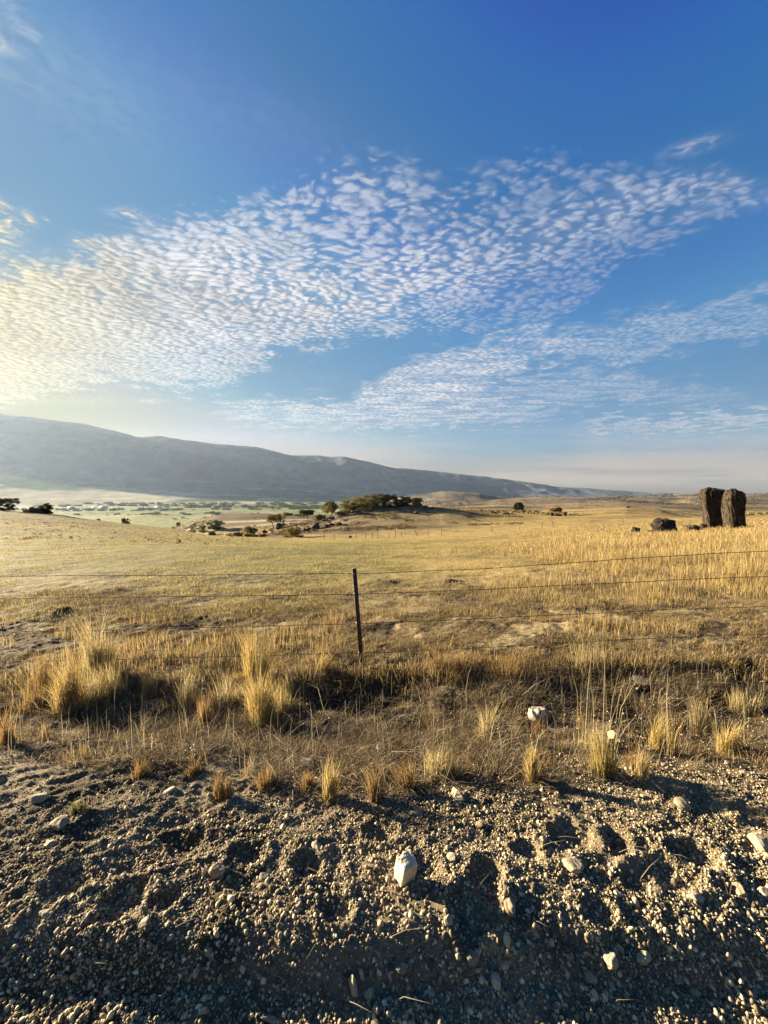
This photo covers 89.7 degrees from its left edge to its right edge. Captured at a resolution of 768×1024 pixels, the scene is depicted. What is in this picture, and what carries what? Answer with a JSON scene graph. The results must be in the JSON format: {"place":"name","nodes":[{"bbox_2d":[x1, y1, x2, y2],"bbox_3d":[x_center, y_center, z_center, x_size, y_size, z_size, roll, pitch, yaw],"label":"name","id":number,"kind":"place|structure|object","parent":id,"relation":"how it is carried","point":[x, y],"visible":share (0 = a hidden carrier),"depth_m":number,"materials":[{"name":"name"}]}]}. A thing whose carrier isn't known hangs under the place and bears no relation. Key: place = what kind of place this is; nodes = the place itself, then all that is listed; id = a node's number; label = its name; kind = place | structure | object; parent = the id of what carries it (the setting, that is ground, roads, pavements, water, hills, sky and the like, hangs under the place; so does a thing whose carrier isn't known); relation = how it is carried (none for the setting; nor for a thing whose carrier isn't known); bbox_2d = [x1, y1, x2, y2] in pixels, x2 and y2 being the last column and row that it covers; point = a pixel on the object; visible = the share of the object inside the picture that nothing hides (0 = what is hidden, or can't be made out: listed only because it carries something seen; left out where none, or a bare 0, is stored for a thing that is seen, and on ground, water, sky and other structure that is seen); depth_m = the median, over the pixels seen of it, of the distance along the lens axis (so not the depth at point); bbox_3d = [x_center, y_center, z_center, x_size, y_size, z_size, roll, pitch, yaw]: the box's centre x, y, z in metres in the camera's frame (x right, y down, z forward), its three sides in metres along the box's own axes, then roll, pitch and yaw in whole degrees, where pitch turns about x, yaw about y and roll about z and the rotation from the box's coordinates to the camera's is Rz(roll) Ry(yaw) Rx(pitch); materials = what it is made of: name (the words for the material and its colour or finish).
{"place":"outdoors","nodes":[
{"label":"outdoors","id":0,"kind":"place"},
{"bbox_2d":[0,414,677,504],"bbox_3d":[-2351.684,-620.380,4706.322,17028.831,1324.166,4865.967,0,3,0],"label":"hills","id":1,"kind":"structure","parent":0,"point":[51,462],"depth_m":4362.41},
{"bbox_2d":[0,491,767,1023],"bbox_3d":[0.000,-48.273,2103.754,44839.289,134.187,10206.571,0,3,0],"label":"ground","id":2,"kind":"structure","parent":0,"point":[440,523],"depth_m":2.25,"materials":[{"name":"soil"}]},
{"bbox_2d":[0,503,14,510],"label":"shrub","id":3,"kind":"object","parent":2,"relation":"on","point":[10,506],"visible":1,"depth_m":83.27,"materials":[{"name":"green plant"}]},
{"bbox_2d":[0,498,20,508],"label":"tree","id":4,"kind":"object","parent":2,"relation":"on","point":[9,500],"visible":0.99,"depth_m":84.07,"materials":[{"name":"green plant"}]},
{"bbox_2d":[0,699,32,748],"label":"grass tuft","id":5,"kind":"object","parent":2,"relation":"on","point":[4,732],"visible":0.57,"depth_m":2.70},
{"bbox_2d":[1,666,52,716],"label":"grass tuft","id":6,"kind":"object","parent":2,"relation":"on","point":[31,703],"visible":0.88,"depth_m":3.69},
{"bbox_2d":[29,506,43,512],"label":"shrub","id":7,"kind":"object","parent":2,"relation":"on","point":[36,509],"visible":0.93,"depth_m":82.51,"materials":[{"name":"green plant"}]},
{"bbox_2d":[28,792,49,803],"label":"stone","id":8,"kind":"object","parent":2,"relation":"on","point":[38,798],"visible":1,"depth_m":2.05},
{"bbox_2d":[18,644,65,694],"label":"grass tuft","id":9,"kind":"object","parent":2,"relation":"on","point":[41,679],"visible":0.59,"depth_m":4.03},
{"bbox_2d":[37,717,51,740],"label":"grass tuft","id":10,"kind":"object","parent":2,"relation":"on","point":[47,733],"visible":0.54,"depth_m":2.93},
{"bbox_2d":[39,908,51,919],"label":"stone","id":11,"kind":"object","parent":2,"relation":"on","point":[45,914],"visible":1,"depth_m":1.48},
{"bbox_2d":[38,503,53,513],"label":"shrub","id":12,"kind":"object","parent":2,"relation":"on","point":[47,507],"visible":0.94,"depth_m":83.75,"materials":[{"name":"green plant"}]},
{"bbox_2d":[42,839,57,848],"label":"stone","id":13,"kind":"object","parent":2,"relation":"on","point":[49,844],"visible":0.98,"depth_m":1.77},
{"bbox_2d":[48,815,68,830],"bbox_3d":[-1.583,1.518,1.881,0.095,0.041,0.064,1,3,21],"label":"stone","id":14,"kind":"object","parent":2,"relation":"on","point":[60,822],"visible":1,"depth_m":1.87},
{"bbox_2d":[28,620,93,716],"bbox_3d":[-2.869,1.420,3.546,0.744,0.923,0.664,-2,4,-30],"label":"grass tuft","id":15,"kind":"object","parent":2,"relation":"on","point":[64,698],"visible":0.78,"depth_m":3.56,"materials":[{"name":"plant"}]},
{"bbox_2d":[71,863,80,872],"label":"stone","id":16,"kind":"object","parent":2,"relation":"on","point":[75,867],"visible":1,"depth_m":1.68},
{"bbox_2d":[67,800,87,814],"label":"grass tuft","id":17,"kind":"object","parent":2,"relation":"on","point":[74,809],"visible":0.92,"depth_m":1.98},
{"bbox_2d":[56,652,124,709],"bbox_3d":[-2.876,1.617,3.720,0.583,0.535,0.660,2,4,33],"label":"grass tuft","id":18,"kind":"object","parent":2,"relation":"on","point":[94,693],"visible":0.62,"depth_m":3.74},
{"bbox_2d":[57,597,131,679],"bbox_3d":[-3.159,1.349,4.184,0.949,1.003,0.811,0,3,0],"label":"grass tuft","id":19,"kind":"object","parent":2,"relation":"on","point":[95,652],"visible":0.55,"depth_m":4.21,"materials":[{"name":"plant"}]},
{"bbox_2d":[86,653,133,699],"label":"grass tuft","id":20,"kind":"object","parent":2,"relation":"on","point":[113,679],"visible":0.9,"depth_m":3.84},
{"bbox_2d":[117,661,152,684],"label":"grass tuft","id":21,"kind":"object","parent":2,"relation":"on","point":[123,674],"visible":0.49,"depth_m":4.16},
{"bbox_2d":[128,755,151,779],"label":"grass tuft","id":22,"kind":"object","parent":2,"relation":"on","point":[141,771],"visible":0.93,"depth_m":2.27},
{"bbox_2d":[138,916,149,928],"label":"stone","id":23,"kind":"object","parent":2,"relation":"on","point":[145,921],"visible":1,"depth_m":1.43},
{"bbox_2d":[132,668,173,699],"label":"grass tuft","id":24,"kind":"object","parent":2,"relation":"on","point":[148,689],"visible":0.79,"depth_m":3.87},
{"bbox_2d":[163,786,175,794],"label":"stone","id":25,"kind":"object","parent":2,"relation":"on","point":[169,790],"visible":1,"depth_m":2.12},
{"bbox_2d":[165,664,207,711],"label":"grass tuft","id":26,"kind":"object","parent":2,"relation":"on","point":[187,698],"visible":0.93,"depth_m":3.65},
{"bbox_2d":[189,524,198,532],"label":"shrub","id":27,"kind":"object","parent":2,"relation":"on","point":[192,528],"visible":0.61,"depth_m":290.56,"materials":[{"name":"green plant"}]},
{"bbox_2d":[11,499,379,518],"bbox_3d":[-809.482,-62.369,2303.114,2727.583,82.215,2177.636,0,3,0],"label":"trees","id":28,"kind":"object","parent":2,"relation":"on","point":[301,505],"visible":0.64,"depth_m":2087.49,"materials":[{"name":"green plant"}]},
{"bbox_2d":[184,752,209,776],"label":"grass tuft","id":29,"kind":"object","parent":2,"relation":"on","point":[194,769],"visible":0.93,"depth_m":2.31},
{"bbox_2d":[190,687,219,727],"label":"grass tuft","id":30,"kind":"object","parent":2,"relation":"on","point":[203,709],"visible":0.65,"depth_m":3.30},
{"bbox_2d":[204,946,212,956],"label":"stone","id":31,"kind":"object","parent":2,"relation":"on","point":[208,950],"visible":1,"depth_m":1.39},
{"bbox_2d":[205,520,224,529],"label":"shrub","id":32,"kind":"object","parent":2,"relation":"on","point":[216,524],"visible":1,"depth_m":299.18,"materials":[{"name":"green plant"}]},
{"bbox_2d":[208,862,225,878],"bbox_3d":[-0.710,1.526,1.649,0.071,0.046,0.054,0,3,3],"label":"stone","id":33,"kind":"object","parent":2,"relation":"on","point":[216,870],"visible":1,"depth_m":1.63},
{"bbox_2d":[211,769,235,801],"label":"grass tuft","id":34,"kind":"object","parent":2,"relation":"on","point":[220,791],"visible":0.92,"depth_m":2.11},
{"bbox_2d":[206,668,253,710],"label":"grass tuft","id":35,"kind":"object","parent":2,"relation":"on","point":[229,695],"visible":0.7,"depth_m":3.62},
{"bbox_2d":[243,525,257,536],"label":"shrub","id":36,"kind":"object","parent":2,"relation":"on","point":[253,530],"visible":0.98,"depth_m":101.80,"materials":[{"name":"green plant"}]},
{"bbox_2d":[221,625,288,685],"bbox_3d":[-1.355,1.466,4.055,0.704,0.710,0.768,2,4,31],"label":"grass tuft","id":37,"kind":"object","parent":2,"relation":"on","point":[249,658],"visible":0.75,"depth_m":4.01,"materials":[{"name":"plant"}]},
{"bbox_2d":[222,659,289,729],"bbox_3d":[-1.103,1.504,3.281,0.635,0.705,0.597,0,3,0],"label":"grass tuft","id":38,"kind":"object","parent":2,"relation":"on","point":[261,703],"visible":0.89,"depth_m":3.28,"materials":[{"name":"plant"}]},
{"bbox_2d":[259,872,269,881],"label":"stone","id":39,"kind":"object","parent":2,"relation":"on","point":[263,876],"visible":0.69,"depth_m":1.63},
{"bbox_2d":[249,763,280,791],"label":"grass tuft","id":40,"kind":"object","parent":2,"relation":"on","point":[267,781],"visible":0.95,"depth_m":2.19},
{"bbox_2d":[260,1015,279,1023],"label":"stone","id":41,"kind":"object","parent":2,"relation":"on","point":[272,1019],"visible":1,"depth_m":1.26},
{"bbox_2d":[264,513,282,530],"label":"tree","id":42,"kind":"object","parent":2,"relation":"on","point":[273,517],"visible":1,"depth_m":155.99,"materials":[{"name":"green plant"}]},
{"bbox_2d":[270,675,296,715],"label":"grass tuft","id":43,"kind":"object","parent":2,"relation":"on","point":[286,702],"visible":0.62,"depth_m":3.53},
{"bbox_2d":[279,664,297,697],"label":"grass tuft","id":44,"kind":"object","parent":2,"relation":"on","point":[289,686],"visible":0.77,"depth_m":3.78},
{"bbox_2d":[282,526,303,537],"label":"shrub","id":45,"kind":"object","parent":2,"relation":"on","point":[296,532],"visible":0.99,"depth_m":103.82,"materials":[{"name":"green plant"}]},
{"bbox_2d":[298,509,314,521],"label":"tree","id":46,"kind":"object","parent":2,"relation":"on","point":[310,512],"visible":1,"depth_m":159.26,"materials":[{"name":"green plant"}]},
{"bbox_2d":[296,768,319,792],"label":"grass tuft","id":47,"kind":"object","parent":2,"relation":"on","point":[306,784],"visible":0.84,"depth_m":2.17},
{"bbox_2d":[301,757,315,767],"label":"stone","id":48,"kind":"object","parent":2,"relation":"on","point":[308,759],"visible":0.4,"depth_m":2.42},
{"bbox_2d":[310,840,321,851],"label":"stone","id":49,"kind":"object","parent":2,"relation":"on","point":[316,845],"visible":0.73,"depth_m":1.77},
{"bbox_2d":[306,754,350,805],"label":"grass tuft","id":50,"kind":"object","parent":2,"relation":"on","point":[330,784],"visible":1,"depth_m":2.08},
{"bbox_2d":[313,649,344,674],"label":"grass tuft","id":51,"kind":"object","parent":2,"relation":"on","point":[325,666],"visible":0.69,"depth_m":4.13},
{"bbox_2d":[321,501,338,515],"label":"tree","id":52,"kind":"object","parent":2,"relation":"on","point":[333,506],"visible":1,"depth_m":157.61,"materials":[{"name":"green plant"}]},
{"bbox_2d":[339,499,357,512],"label":"tree","id":53,"kind":"object","parent":2,"relation":"on","point":[346,508],"visible":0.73,"depth_m":161.89,"materials":[{"name":"green plant"}]},
{"bbox_2d":[348,974,357,996],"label":"stone","id":54,"kind":"object","parent":2,"relation":"on","point":[353,985],"visible":1,"depth_m":1.32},
{"bbox_2d":[347,497,367,511],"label":"tree","id":55,"kind":"object","parent":2,"relation":"on","point":[356,504],"visible":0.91,"depth_m":161.00,"materials":[{"name":"green plant"}]},
{"bbox_2d":[363,986,374,1000],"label":"stone","id":56,"kind":"object","parent":2,"relation":"on","point":[368,993],"visible":1,"depth_m":1.31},
{"bbox_2d":[359,494,380,509],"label":"tree","id":57,"kind":"object","parent":2,"relation":"on","point":[368,506],"visible":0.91,"depth_m":162.23,"materials":[{"name":"green plant"}]},
{"bbox_2d":[360,762,382,804],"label":"grass tuft","id":58,"kind":"object","parent":2,"relation":"on","point":[374,794],"visible":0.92,"depth_m":2.06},
{"bbox_2d":[370,493,389,507],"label":"tree","id":59,"kind":"object","parent":2,"relation":"on","point":[380,501],"visible":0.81,"depth_m":163.63,"materials":[{"name":"green plant"}]},
{"bbox_2d":[0,511,767,1023],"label":"grass","id":60,"kind":"structure","parent":2,"relation":"on","point":[738,545],"depth_m":4.49,"materials":[{"name":"plant"}]},
{"bbox_2d":[0,652,767,1023],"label":"gravel","id":61,"kind":"structure","parent":2,"relation":"on","point":[594,998],"depth_m":1.51,"materials":[{"name":"gravel"}]},
{"bbox_2d":[0,551,767,667],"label":"wire fence","id":62,"kind":"object","parent":2,"relation":"on","point":[358,623],"visible":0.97,"depth_m":4.24,"materials":[{"name":"metal"}]},
{"bbox_2d":[2,491,767,544],"bbox_3d":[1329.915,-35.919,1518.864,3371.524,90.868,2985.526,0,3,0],"label":"brush","id":63,"kind":"object","parent":2,"relation":"on","point":[404,526],"visible":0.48,"depth_m":161.65,"materials":[{"name":"green plant"}]},
{"bbox_2d":[381,494,397,507],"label":"shrub","id":64,"kind":"object","parent":2,"relation":"on","point":[391,497],"visible":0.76,"depth_m":164.75,"materials":[{"name":"green plant"}]},
{"bbox_2d":[377,754,420,791],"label":"grass tuft","id":65,"kind":"object","parent":2,"relation":"on","point":[407,776],"visible":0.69,"depth_m":2.16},
{"bbox_2d":[394,961,407,974],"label":"stone","id":66,"kind":"object","parent":2,"relation":"on","point":[400,968],"visible":1,"depth_m":1.35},
{"bbox_2d":[394,849,416,885],"bbox_3d":[0.089,1.497,1.611,0.077,0.134,0.063,-2,18,-32],"label":"stone","id":67,"kind":"object","parent":2,"relation":"on","point":[405,869],"visible":0.91,"depth_m":1.59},
{"bbox_2d":[400,496,412,506],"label":"shrub","id":68,"kind":"object","parent":2,"relation":"on","point":[406,500],"visible":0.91,"depth_m":166.79,"materials":[{"name":"green plant"}]},
{"bbox_2d":[408,809,422,816],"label":"stone","id":69,"kind":"object","parent":2,"relation":"on","point":[416,812],"visible":0.98,"depth_m":1.95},
{"bbox_2d":[411,497,423,506],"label":"shrub","id":70,"kind":"object","parent":2,"relation":"on","point":[417,501],"visible":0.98,"depth_m":166.82,"materials":[{"name":"green plant"}]},
{"bbox_2d":[424,988,434,996],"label":"stone","id":71,"kind":"object","parent":2,"relation":"on","point":[430,992],"visible":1,"depth_m":1.32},
{"bbox_2d":[418,743,462,787],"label":"grass tuft","id":72,"kind":"object","parent":2,"relation":"on","point":[431,767],"visible":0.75,"depth_m":2.28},
{"bbox_2d":[444,914,452,926],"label":"stone","id":73,"kind":"object","parent":2,"relation":"on","point":[448,920],"visible":1,"depth_m":1.44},
{"bbox_2d":[420,637,482,687],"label":"grass tuft","id":74,"kind":"object","parent":2,"relation":"on","point":[447,667],"visible":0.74,"depth_m":4.12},
{"bbox_2d":[446,852,456,861],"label":"stone","id":75,"kind":"object","parent":2,"relation":"on","point":[452,856],"visible":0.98,"depth_m":1.70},
{"bbox_2d":[451,787,464,801],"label":"stone","id":76,"kind":"object","parent":2,"relation":"on","point":[456,794],"visible":0.88,"depth_m":2.08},
{"bbox_2d":[466,951,478,967],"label":"stone","id":77,"kind":"object","parent":2,"relation":"on","point":[472,957],"visible":1,"depth_m":1.37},
{"bbox_2d":[326,520,622,538],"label":"pasture fence","id":78,"kind":"object","parent":2,"relation":"on","point":[442,532],"visible":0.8,"depth_m":88.34,"materials":[{"name":"brown wood"}]},
{"bbox_2d":[476,821,484,828],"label":"stone","id":79,"kind":"object","parent":2,"relation":"on","point":[479,824],"visible":1,"depth_m":1.88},
{"bbox_2d":[460,697,512,741],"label":"grass tuft","id":80,"kind":"object","parent":2,"relation":"on","point":[489,724],"visible":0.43,"depth_m":2.85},
{"bbox_2d":[491,972,500,990],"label":"stone","id":81,"kind":"object","parent":2,"relation":"on","point":[495,980],"visible":1,"depth_m":1.33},
{"bbox_2d":[475,650,531,685],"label":"grass tuft","id":82,"kind":"object","parent":2,"relation":"on","point":[492,669],"visible":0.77,"depth_m":3.99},
{"bbox_2d":[504,895,515,917],"bbox_3d":[0.493,1.542,1.514,0.049,0.046,0.073,1,3,11],"label":"stone","id":83,"kind":"object","parent":2,"relation":"on","point":[509,904],"visible":1,"depth_m":1.50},
{"bbox_2d":[513,502,524,509],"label":"tree","id":84,"kind":"object","parent":2,"relation":"on","point":[518,505],"visible":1,"depth_m":211.47,"materials":[{"name":"green plant"}]},
{"bbox_2d":[518,737,553,782],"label":"grass tuft","id":85,"kind":"object","parent":2,"relation":"on","point":[532,769],"visible":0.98,"depth_m":2.21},
{"bbox_2d":[528,706,550,721],"bbox_3d":[1.324,1.742,3.312,0.186,0.140,0.148,-2,3,-27],"label":"rock","id":86,"kind":"object","parent":2,"relation":"on","point":[537,715],"visible":0.86,"depth_m":3.27,"materials":[{"name":"stone"}]},
{"bbox_2d":[562,856,584,873],"bbox_3d":[0.815,1.523,1.663,0.070,0.034,0.077,-2,4,-32],"label":"stone","id":87,"kind":"object","parent":2,"relation":"on","point":[574,864],"visible":1,"depth_m":1.65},
{"bbox_2d":[583,970,597,983],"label":"stone","id":88,"kind":"object","parent":2,"relation":"on","point":[591,977],"visible":1,"depth_m":1.34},
{"bbox_2d":[567,632,616,679],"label":"grass tuft","id":89,"kind":"object","parent":2,"relation":"on","point":[580,660],"visible":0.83,"depth_m":4.10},
{"bbox_2d":[571,661,621,747],"bbox_3d":[1.444,1.295,2.694,0.318,0.790,0.337,-2,4,-35],"label":"grass tuft","id":90,"kind":"object","parent":2,"relation":"on","point":[607,742],"visible":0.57,"depth_m":2.67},
{"bbox_2d":[571,639,647,781],"bbox_3d":[1.304,1.120,2.272,0.410,0.896,0.300,0,3,0],"label":"grass tuft","id":91,"kind":"object","parent":2,"relation":"on","point":[601,760],"visible":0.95,"depth_m":2.26,"materials":[{"name":"plant"}]},
{"bbox_2d":[603,950,618,970],"bbox_3d":[0.809,1.598,1.378,0.050,0.038,0.061,2,4,33],"label":"stone","id":92,"kind":"object","parent":2,"relation":"on","point":[610,960],"visible":1,"depth_m":1.37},
{"bbox_2d":[608,981,615,991],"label":"stone","id":93,"kind":"object","parent":2,"relation":"on","point":[611,986],"visible":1,"depth_m":1.34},
{"bbox_2d":[607,730,625,739],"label":"stone","id":94,"kind":"object","parent":2,"relation":"on","point":[613,733],"visible":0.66,"depth_m":2.84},
{"bbox_2d":[632,674,651,684],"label":"stone","id":95,"kind":"object","parent":2,"relation":"on","point":[642,680],"visible":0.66,"depth_m":3.84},
{"bbox_2d":[628,745,657,779],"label":"grass tuft","id":96,"kind":"object","parent":2,"relation":"on","point":[642,759],"visible":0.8,"depth_m":2.25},
{"bbox_2d":[636,950,650,964],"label":"stone","id":97,"kind":"object","parent":2,"relation":"on","point":[643,957],"visible":1,"depth_m":1.38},
{"bbox_2d":[638,676,684,756],"bbox_3d":[1.909,1.322,2.612,0.310,0.658,0.278,1,3,24],"label":"grass tuft","id":98,"kind":"object","parent":2,"relation":"on","point":[669,741],"visible":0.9,"depth_m":2.61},
{"bbox_2d":[650,518,676,531],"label":"boulder","id":99,"kind":"object","parent":2,"relation":"on","point":[665,524],"visible":0.66,"depth_m":49.39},
{"bbox_2d":[674,797,690,810],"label":"stone","id":100,"kind":"object","parent":2,"relation":"on","point":[679,802],"visible":1,"depth_m":1.99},
{"bbox_2d":[667,511,701,517],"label":"stone wall","id":101,"kind":"structure","parent":2,"relation":"on","point":[685,514],"depth_m":216.31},
{"bbox_2d":[687,525,699,529],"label":"boulder","id":102,"kind":"object","parent":2,"relation":"on","point":[691,527],"visible":0.77,"depth_m":52.70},
{"bbox_2d":[688,890,704,902],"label":"stone","id":103,"kind":"object","parent":2,"relation":"on","point":[695,895],"visible":1,"depth_m":1.52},
{"bbox_2d":[683,686,717,733],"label":"grass tuft","id":104,"kind":"object","parent":2,"relation":"on","point":[698,721],"visible":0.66,"depth_m":3.06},
{"bbox_2d":[699,487,724,528],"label":"standing stone","id":105,"kind":"object","parent":2,"relation":"on","point":[710,498],"visible":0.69,"depth_m":57.78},
{"bbox_2d":[724,760,742,768],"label":"stone","id":106,"kind":"object","parent":2,"relation":"on","point":[727,763],"visible":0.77,"depth_m":2.39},
{"bbox_2d":[721,488,746,528],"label":"standing stone","id":107,"kind":"object","parent":2,"relation":"on","point":[733,505],"visible":0.95,"depth_m":53.21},
{"bbox_2d":[704,713,765,755],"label":"grass tuft","id":108,"kind":"object","parent":2,"relation":"on","point":[730,743],"visible":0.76,"depth_m":2.63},
{"bbox_2d":[729,882,748,897],"bbox_3d":[1.439,1.536,1.571,0.041,0.051,0.065,0,3,-4],"label":"stone","id":109,"kind":"object","parent":2,"relation":"on","point":[739,889],"visible":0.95,"depth_m":1.56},
{"bbox_2d":[724,679,767,717],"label":"grass tuft","id":110,"kind":"object","parent":2,"relation":"on","point":[737,704],"visible":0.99,"depth_m":3.37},
{"bbox_2d":[747,832,767,852],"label":"stone","id":111,"kind":"object","parent":2,"relation":"on","point":[759,842],"visible":1,"depth_m":1.77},
{"bbox_2d":[757,887,767,896],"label":"stone","id":112,"kind":"object","parent":2,"relation":"on","point":[762,891],"visible":1,"depth_m":1.56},
{"bbox_2d":[0,0,767,493],"label":"sky","id":113,"kind":"structure","parent":0,"point":[517,240],"materials":[{"name":"blue"}]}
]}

